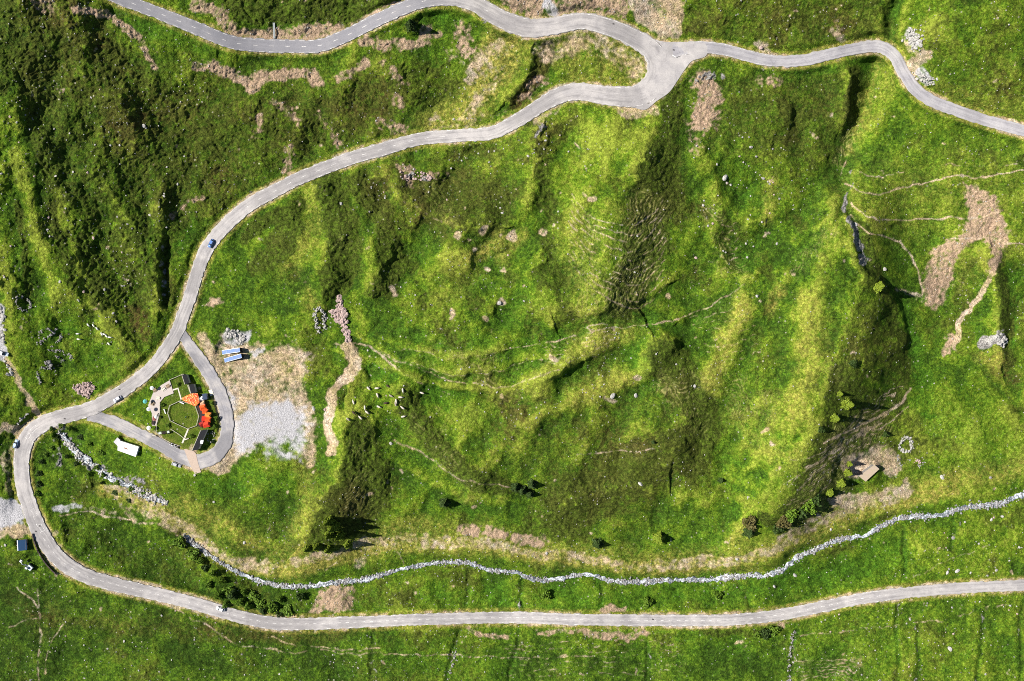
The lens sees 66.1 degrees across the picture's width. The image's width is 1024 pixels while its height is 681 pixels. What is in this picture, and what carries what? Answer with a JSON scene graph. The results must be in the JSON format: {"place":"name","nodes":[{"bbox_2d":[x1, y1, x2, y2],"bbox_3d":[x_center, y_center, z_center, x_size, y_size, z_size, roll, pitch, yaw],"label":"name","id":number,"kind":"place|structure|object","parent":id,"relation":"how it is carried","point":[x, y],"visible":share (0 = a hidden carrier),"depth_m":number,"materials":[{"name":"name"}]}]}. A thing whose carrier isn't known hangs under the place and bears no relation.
{"place":"outdoors","nodes":[
{"label":"outdoors","id":0,"kind":"place"},
{"bbox_2d":[59,433,163,502],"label":"stream","id":1,"kind":"structure","parent":0,"point":[114,478],"depth_m":384.63,"materials":[{"name":"liquid"}]},
{"bbox_2d":[148,380,173,425],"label":"patio","id":2,"kind":"structure","parent":0,"point":[154,410],"depth_m":376.96,"materials":[{"name":"beige stone"}]},
{"bbox_2d":[202,393,208,399],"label":"shelter","id":3,"kind":"object","parent":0,"point":[204,396],"visible":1,"depth_m":375.18,"materials":[{"name":"blue metal"}]},
{"bbox_2d":[0,0,1023,680],"bbox_3d":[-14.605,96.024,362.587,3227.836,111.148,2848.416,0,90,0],"label":"ground","id":4,"kind":"structure","parent":0,"point":[574,220],"depth_m":369.09,"materials":[{"name":"green plant"}]},
{"bbox_2d":[0,350,8,356],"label":"car","id":5,"kind":"object","parent":4,"relation":"on","point":[4,353],"visible":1,"depth_m":363.99,"materials":[{"name":"paint"}]},
{"bbox_2d":[0,305,12,375],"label":"ruined wall","id":6,"kind":"structure","parent":4,"relation":"on","point":[2,317],"depth_m":361.32,"materials":[{"name":"stone"}]},
{"bbox_2d":[17,539,27,550],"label":"hut","id":7,"kind":"object","parent":4,"relation":"on","point":[22,544],"visible":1,"depth_m":380.82,"materials":[{"name":"blue metal"}]},
{"bbox_2d":[15,296,31,311],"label":"ruined wall","id":8,"kind":"structure","parent":4,"relation":"on","point":[30,303],"depth_m":360.63,"materials":[{"name":"grey stone"}]},
{"bbox_2d":[19,559,34,570],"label":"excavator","id":9,"kind":"object","parent":4,"relation":"on","point":[30,567],"visible":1,"depth_m":382.90,"materials":[{"name":"white metal"}]},
{"bbox_2d":[32,534,56,574],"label":"retaining wall","id":10,"kind":"structure","parent":4,"relation":"on","point":[41,557],"depth_m":382.99,"materials":[{"name":"grey concrete"}]},
{"bbox_2d":[36,366,56,384],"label":"ruined wall","id":11,"kind":"structure","parent":4,"relation":"on","point":[38,377],"depth_m":371.34,"materials":[{"name":"grey stone"}]},
{"bbox_2d":[44,360,52,366],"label":"stone heap","id":12,"kind":"object","parent":4,"relation":"on","point":[49,363],"visible":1,"depth_m":370.39,"materials":[{"name":"grey stone"}]},
{"bbox_2d":[36,328,62,350],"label":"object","id":13,"kind":"structure","parent":4,"relation":"on","point":[54,333],"depth_m":365.75,"materials":[{"name":"grey stone"}]},
{"bbox_2d":[51,349,72,361],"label":"ruined wall","id":14,"kind":"structure","parent":4,"relation":"on","point":[59,350],"depth_m":370.89,"materials":[{"name":"grey stone"}]},
{"bbox_2d":[72,381,94,398],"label":"stone heap","id":15,"kind":"object","parent":4,"relation":"on","point":[86,388],"visible":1,"depth_m":376.57,"materials":[{"name":"stone"}]},
{"bbox_2d":[56,431,168,505],"bbox_3d":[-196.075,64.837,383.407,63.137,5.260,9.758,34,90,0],"label":"stream stones","id":16,"kind":"object","parent":4,"relation":"on","point":[67,444],"visible":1,"depth_m":384.23,"materials":[{"name":"stone"}]},
{"bbox_2d":[118,440,139,456],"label":"trailer","id":17,"kind":"object","parent":4,"relation":"on","point":[128,448],"visible":1,"depth_m":379.51,"materials":[{"name":"white metal"}]},
{"bbox_2d":[87,331,234,468],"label":"access lane","id":18,"kind":"structure","parent":4,"relation":"on","point":[216,453],"depth_m":378.09,"materials":[{"name":"grey asphalt"}]},
{"bbox_2d":[156,402,179,445],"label":"boundary fence","id":19,"kind":"object","parent":4,"relation":"on","point":[156,426],"visible":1,"depth_m":376.75,"materials":[{"name":"white wood"}]},
{"bbox_2d":[171,462,180,467],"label":"car","id":20,"kind":"object","parent":4,"relation":"on","point":[176,464],"visible":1,"depth_m":377.13,"materials":[{"name":"paint"}]},
{"bbox_2d":[171,535,184,547],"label":"shrub","id":21,"kind":"object","parent":4,"relation":"on","point":[178,541],"visible":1,"depth_m":387.98,"materials":[{"name":"green plant"}]},
{"bbox_2d":[167,401,198,428],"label":"ring fence","id":22,"kind":"object","parent":4,"relation":"on","point":[178,424],"visible":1,"depth_m":376.48,"materials":[{"name":"beige wood"}]},
{"bbox_2d":[182,374,190,383],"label":"shed","id":23,"kind":"structure","parent":4,"relation":"on","point":[186,378],"depth_m":374.91,"materials":[{"name":"fabric"}]},
{"bbox_2d":[182,393,198,405],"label":"shade sail","id":24,"kind":"object","parent":4,"relation":"on","point":[192,399],"visible":1,"depth_m":375.20,"materials":[{"name":"orange fabric"}]},
{"bbox_2d":[184,449,200,473],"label":"sand crossing","id":25,"kind":"object","parent":4,"relation":"on","point":[192,458],"visible":1,"depth_m":377.73,"materials":[{"name":"beige sand"}]},
{"bbox_2d":[186,548,198,560],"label":"shrub","id":26,"kind":"object","parent":4,"relation":"on","point":[191,553],"visible":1,"depth_m":389.54,"materials":[{"name":"green plant"}]},
{"bbox_2d":[189,384,196,392],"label":"shed","id":27,"kind":"structure","parent":4,"relation":"on","point":[192,388],"depth_m":374.91,"materials":[{"name":"fabric"}]},
{"bbox_2d":[196,557,203,564],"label":"shrub","id":28,"kind":"object","parent":4,"relation":"on","point":[200,562],"visible":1,"depth_m":389.68,"materials":[{"name":"green plant"}]},
{"bbox_2d":[192,429,208,450],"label":"shed","id":29,"kind":"structure","parent":4,"relation":"on","point":[200,437],"depth_m":375.06,"materials":[{"name":"fabric"}]},
{"bbox_2d":[196,404,204,426],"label":"deck","id":30,"kind":"structure","parent":4,"relation":"on","point":[199,412],"depth_m":376.92,"materials":[{"name":"wood"}]},
{"bbox_2d":[203,421,209,427],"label":"tent","id":31,"kind":"object","parent":30,"relation":"on","point":[206,424],"visible":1,"depth_m":375.14,"materials":[{"name":"red fabric"}]},
{"bbox_2d":[200,564,209,572],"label":"shrub","id":32,"kind":"object","parent":4,"relation":"on","point":[204,568],"visible":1,"depth_m":390.06,"materials":[{"name":"green plant"}]},
{"bbox_2d":[215,591,222,599],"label":"shrub","id":33,"kind":"object","parent":4,"relation":"on","point":[218,596],"visible":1,"depth_m":388.05,"materials":[{"name":"green plant"}]},
{"bbox_2d":[218,577,225,583],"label":"shrub","id":34,"kind":"object","parent":4,"relation":"on","point":[222,580],"visible":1,"depth_m":389.30,"materials":[{"name":"green plant"}]},
{"bbox_2d":[221,586,231,596],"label":"shrub","id":35,"kind":"object","parent":4,"relation":"on","point":[226,589],"visible":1,"depth_m":389.60,"materials":[{"name":"green plant"}]},
{"bbox_2d":[222,601,230,608],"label":"shrub","id":36,"kind":"object","parent":4,"relation":"on","point":[224,605],"visible":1,"depth_m":388.61,"materials":[{"name":"green plant"}]},
{"bbox_2d":[222,348,241,353],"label":"shipping container","id":37,"kind":"structure","parent":4,"relation":"on","point":[235,350],"depth_m":375.98,"materials":[{"name":"blue metal"}]},
{"bbox_2d":[227,589,236,599],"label":"shrub","id":38,"kind":"object","parent":4,"relation":"on","point":[231,594],"visible":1,"depth_m":388.86,"materials":[{"name":"green plant"}]},
{"bbox_2d":[224,354,243,361],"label":"shipping container","id":39,"kind":"structure","parent":4,"relation":"on","point":[234,357],"depth_m":375.96,"materials":[{"name":"blue metal"}]},
{"bbox_2d":[224,328,245,344],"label":"stone heap","id":40,"kind":"object","parent":4,"relation":"on","point":[240,338],"visible":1,"depth_m":376.71,"materials":[{"name":"stone"}]},
{"bbox_2d":[235,598,243,605],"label":"shrub","id":41,"kind":"object","parent":4,"relation":"on","point":[239,602],"visible":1,"depth_m":389.33,"materials":[{"name":"green plant"}]},
{"bbox_2d":[244,601,252,610],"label":"shrub","id":42,"kind":"object","parent":4,"relation":"on","point":[246,607],"visible":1,"depth_m":389.67,"materials":[{"name":"green plant"}]},
{"bbox_2d":[248,589,258,600],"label":"shrub","id":43,"kind":"object","parent":4,"relation":"on","point":[252,596],"visible":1,"depth_m":391.75,"materials":[{"name":"green plant"}]},
{"bbox_2d":[254,598,264,608],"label":"shrub","id":44,"kind":"object","parent":4,"relation":"on","point":[259,604],"visible":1,"depth_m":391.27,"materials":[{"name":"green plant"}]},
{"bbox_2d":[258,608,265,614],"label":"shrub","id":45,"kind":"object","parent":4,"relation":"on","point":[262,611],"visible":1,"depth_m":390.40,"materials":[{"name":"green plant"}]},
{"bbox_2d":[267,602,278,612],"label":"shrub","id":46,"kind":"object","parent":4,"relation":"on","point":[269,610],"visible":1,"depth_m":389.45,"materials":[{"name":"green plant"}]},
{"bbox_2d":[279,604,291,616],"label":"shrub","id":47,"kind":"object","parent":4,"relation":"on","point":[284,610],"visible":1,"depth_m":390.66,"materials":[{"name":"green plant"}]},
{"bbox_2d":[296,593,303,600],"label":"shrub","id":48,"kind":"object","parent":4,"relation":"on","point":[298,596],"visible":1,"depth_m":389.11,"materials":[{"name":"green plant"}]},
{"bbox_2d":[302,544,312,552],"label":"larch tree","id":49,"kind":"object","parent":4,"relation":"on","point":[306,549],"visible":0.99,"depth_m":378.67,"materials":[{"name":"green plant"}]},
{"bbox_2d":[312,543,321,551],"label":"larch tree","id":50,"kind":"object","parent":4,"relation":"on","point":[316,547],"visible":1,"depth_m":378.94,"materials":[{"name":"green plant"}]},
{"bbox_2d":[312,306,327,332],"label":"ruined wall","id":51,"kind":"structure","parent":4,"relation":"on","point":[316,321],"depth_m":372.59,"materials":[{"name":"stone"}]},
{"bbox_2d":[323,515,335,526],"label":"larch tree","id":52,"kind":"object","parent":4,"relation":"on","point":[326,522],"visible":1,"depth_m":373.42,"materials":[{"name":"green plant"}]},
{"bbox_2d":[324,544,334,553],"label":"larch tree","id":53,"kind":"object","parent":4,"relation":"on","point":[329,548],"visible":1,"depth_m":380.16,"materials":[{"name":"green plant"}]},
{"bbox_2d":[324,530,335,539],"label":"larch tree","id":54,"kind":"object","parent":4,"relation":"on","point":[327,535],"visible":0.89,"depth_m":375.19,"materials":[{"name":"green plant"}]},
{"bbox_2d":[327,521,339,533],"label":"larch tree","id":55,"kind":"object","parent":4,"relation":"on","point":[333,527],"visible":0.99,"depth_m":374.86,"materials":[{"name":"green plant"}]},
{"bbox_2d":[328,294,351,342],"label":"stone heap","id":56,"kind":"object","parent":4,"relation":"on","point":[340,314],"visible":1,"depth_m":372.96,"materials":[{"name":"stone"}]},
{"bbox_2d":[334,528,345,540],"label":"larch tree","id":57,"kind":"object","parent":4,"relation":"on","point":[338,535],"visible":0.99,"depth_m":377.70,"materials":[{"name":"green plant"}]},
{"bbox_2d":[343,540,352,548],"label":"larch tree","id":58,"kind":"object","parent":4,"relation":"on","point":[347,544],"visible":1,"depth_m":382.65,"materials":[{"name":"green plant"}]},
{"bbox_2d":[404,19,417,32],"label":"fir tree","id":59,"kind":"object","parent":4,"relation":"on","point":[410,24],"visible":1,"depth_m":352.14,"materials":[{"name":"green plant"}]},
{"bbox_2d":[400,171,434,180],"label":"stone heap","id":60,"kind":"object","parent":4,"relation":"on","point":[408,177],"visible":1,"depth_m":368.01,"materials":[{"name":"stone"}]},
{"bbox_2d":[439,498,450,508],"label":"fir tree","id":61,"kind":"object","parent":4,"relation":"on","point":[445,502],"visible":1,"depth_m":380.15,"materials":[{"name":"green plant"}]},
{"bbox_2d":[447,648,456,679],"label":"ruined wall","id":62,"kind":"structure","parent":4,"relation":"on","point":[452,663],"depth_m":389.45,"materials":[{"name":"grey stone"}]},
{"bbox_2d":[511,482,519,492],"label":"fir tree","id":63,"kind":"object","parent":4,"relation":"on","point":[515,487],"visible":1,"depth_m":376.28,"materials":[{"name":"green plant"}]},
{"bbox_2d":[517,484,526,495],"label":"fir tree","id":64,"kind":"object","parent":4,"relation":"on","point":[522,489],"visible":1,"depth_m":376.71,"materials":[{"name":"green plant"}]},
{"bbox_2d":[525,489,533,498],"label":"fir tree","id":65,"kind":"object","parent":4,"relation":"on","point":[529,493],"visible":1,"depth_m":377.63,"materials":[{"name":"green plant"}]},
{"bbox_2d":[525,478,537,489],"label":"fir tree","id":66,"kind":"object","parent":4,"relation":"on","point":[531,483],"visible":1,"depth_m":376.30,"materials":[{"name":"green plant"}]},
{"bbox_2d":[541,590,550,599],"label":"shrub","id":67,"kind":"object","parent":4,"relation":"on","point":[546,595],"visible":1,"depth_m":387.79,"materials":[{"name":"green plant"}]},
{"bbox_2d":[591,537,603,549],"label":"fir tree","id":68,"kind":"object","parent":4,"relation":"on","point":[597,543],"visible":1,"depth_m":384.30,"materials":[{"name":"green plant"}]},
{"bbox_2d":[183,490,1023,591],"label":"stream stones","id":69,"kind":"object","parent":4,"relation":"on","point":[580,574],"visible":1,"depth_m":390.18,"materials":[{"name":"grey stone"}]},
{"bbox_2d":[642,597,653,608],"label":"shrub","id":70,"kind":"object","parent":4,"relation":"on","point":[647,603],"visible":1,"depth_m":387.70,"materials":[{"name":"green plant"}]},
{"bbox_2d":[652,530,665,545],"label":"fir tree","id":71,"kind":"object","parent":4,"relation":"on","point":[659,537],"visible":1,"depth_m":382.65,"materials":[{"name":"green plant"}]},
{"bbox_2d":[632,33,706,109],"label":"road apron","id":72,"kind":"object","parent":4,"relation":"on","point":[670,68],"visible":1,"depth_m":356.79,"materials":[{"name":"grey asphalt"}]},
{"bbox_2d":[713,591,722,599],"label":"shrub","id":73,"kind":"object","parent":4,"relation":"on","point":[719,596],"visible":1,"depth_m":387.13,"materials":[{"name":"green plant"}]},
{"bbox_2d":[741,528,753,539],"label":"fir tree","id":74,"kind":"object","parent":4,"relation":"on","point":[748,533],"visible":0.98,"depth_m":369.50,"materials":[{"name":"green plant"}]},
{"bbox_2d":[742,514,757,531],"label":"shrub","id":75,"kind":"object","parent":4,"relation":"on","point":[751,523],"visible":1,"depth_m":368.46,"materials":[{"name":"brown plant"}]},
{"bbox_2d":[753,631,760,638],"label":"shrub","id":76,"kind":"object","parent":4,"relation":"on","point":[755,634],"visible":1,"depth_m":384.54,"materials":[{"name":"green plant"}]},
{"bbox_2d":[759,629,770,640],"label":"shrub","id":77,"kind":"object","parent":4,"relation":"on","point":[764,631],"visible":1,"depth_m":384.50,"materials":[{"name":"green plant"}]},
{"bbox_2d":[769,626,779,636],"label":"shrub","id":78,"kind":"object","parent":4,"relation":"on","point":[774,631],"visible":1,"depth_m":385.39,"materials":[{"name":"green plant"}]},
{"bbox_2d":[773,524,783,534],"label":"shrub","id":79,"kind":"object","parent":4,"relation":"on","point":[779,530],"visible":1,"depth_m":369.53,"materials":[{"name":"green plant"}]},
{"bbox_2d":[775,514,790,528],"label":"shrub","id":80,"kind":"object","parent":4,"relation":"on","point":[782,519],"visible":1,"depth_m":367.46,"materials":[{"name":"brown plant"}]},
{"bbox_2d":[787,630,794,680],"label":"ruined wall","id":81,"kind":"structure","parent":4,"relation":"on","point":[790,655],"depth_m":386.61,"materials":[{"name":"grey stone"}]},
{"bbox_2d":[786,509,798,522],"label":"shrub","id":82,"kind":"object","parent":4,"relation":"on","point":[792,518],"visible":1,"depth_m":366.98,"materials":[{"name":"green plant"}]},
{"bbox_2d":[795,508,809,519],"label":"shrub","id":83,"kind":"object","parent":4,"relation":"on","point":[802,514],"visible":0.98,"depth_m":368.45,"materials":[{"name":"green plant"}]},
{"bbox_2d":[801,499,816,514],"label":"shrub","id":84,"kind":"object","parent":4,"relation":"on","point":[806,506],"visible":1,"depth_m":367.12,"materials":[{"name":"green plant"}]},
{"bbox_2d":[809,494,820,507],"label":"shrub","id":85,"kind":"object","parent":4,"relation":"on","point":[816,499],"visible":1,"depth_m":367.26,"materials":[{"name":"green plant"}]},
{"bbox_2d":[818,426,824,432],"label":"shrub","id":86,"kind":"object","parent":4,"relation":"on","point":[820,429],"visible":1,"depth_m":351.10,"materials":[{"name":"green plant"}]},
{"bbox_2d":[826,488,834,497],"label":"larch tree","id":87,"kind":"object","parent":4,"relation":"on","point":[830,492],"visible":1,"depth_m":371.48,"materials":[{"name":"green plant"}]},
{"bbox_2d":[830,413,839,422],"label":"larch tree","id":88,"kind":"object","parent":4,"relation":"on","point":[834,417],"visible":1,"depth_m":353.59,"materials":[{"name":"green plant"}]},
{"bbox_2d":[836,478,845,487],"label":"larch tree","id":89,"kind":"object","parent":4,"relation":"on","point":[841,483],"visible":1,"depth_m":372.38,"materials":[{"name":"green plant"}]},
{"bbox_2d":[840,397,853,409],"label":"larch tree","id":90,"kind":"object","parent":4,"relation":"on","point":[847,404],"visible":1,"depth_m":354.19,"materials":[{"name":"green plant"}]},
{"bbox_2d":[843,468,852,476],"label":"larch tree","id":91,"kind":"object","parent":4,"relation":"on","point":[848,472],"visible":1,"depth_m":371.12,"materials":[{"name":"green plant"}]},
{"bbox_2d":[848,359,856,367],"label":"shrub","id":92,"kind":"object","parent":4,"relation":"on","point":[853,362],"visible":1,"depth_m":352.28,"materials":[{"name":"green plant"}]},
{"bbox_2d":[857,464,878,481],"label":"stable","id":93,"kind":"structure","parent":4,"relation":"on","point":[866,474],"depth_m":375.47,"materials":[{"name":"brown wood"}]},
{"bbox_2d":[873,281,884,293],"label":"larch tree","id":94,"kind":"object","parent":4,"relation":"on","point":[879,287],"visible":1,"depth_m":353.27,"materials":[{"name":"green plant"}]},
{"bbox_2d":[898,435,913,452],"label":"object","id":95,"kind":"structure","parent":4,"relation":"on","point":[910,442],"depth_m":380.24,"materials":[{"name":"stone"}]},
{"bbox_2d":[901,25,924,51],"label":"stone heap","id":96,"kind":"object","parent":4,"relation":"on","point":[910,29],"visible":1,"depth_m":348.83,"materials":[{"name":"stone"}]},
{"bbox_2d":[912,70,937,85],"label":"stone heap","id":97,"kind":"object","parent":4,"relation":"on","point":[923,75],"visible":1,"depth_m":352.00,"materials":[{"name":"stone"}]},
{"bbox_2d":[982,333,1007,347],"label":"stone heap","id":98,"kind":"object","parent":4,"relation":"on","point":[993,338],"visible":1,"depth_m":367.48,"materials":[{"name":"stone"}]},
{"bbox_2d":[13,0,1023,630],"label":"road","id":99,"kind":"structure","parent":0,"point":[489,12],"depth_m":375.99,"materials":[{"name":"grey asphalt"}]},
{"bbox_2d":[13,439,18,448],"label":"car","id":100,"kind":"object","parent":99,"relation":"on","point":[15,444],"visible":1,"depth_m":380.45,"materials":[{"name":"paint"}]},
{"bbox_2d":[113,395,121,402],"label":"car","id":101,"kind":"object","parent":99,"relation":"on","point":[118,398],"visible":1,"depth_m":376.60,"materials":[{"name":"paint"}]},
{"bbox_2d":[207,239,214,247],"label":"car","id":102,"kind":"object","parent":99,"relation":"on","point":[211,242],"visible":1,"depth_m":370.68,"materials":[{"name":"paint"}]},
{"bbox_2d":[185,492,1023,588],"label":"stream","id":103,"kind":"structure","parent":0,"point":[586,574],"depth_m":390.16,"materials":[{"name":"liquid"}]},
{"bbox_2d":[672,40,1023,135],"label":"branch road","id":104,"kind":"structure","parent":0,"point":[916,89],"depth_m":356.54,"materials":[{"name":"grey asphalt"}]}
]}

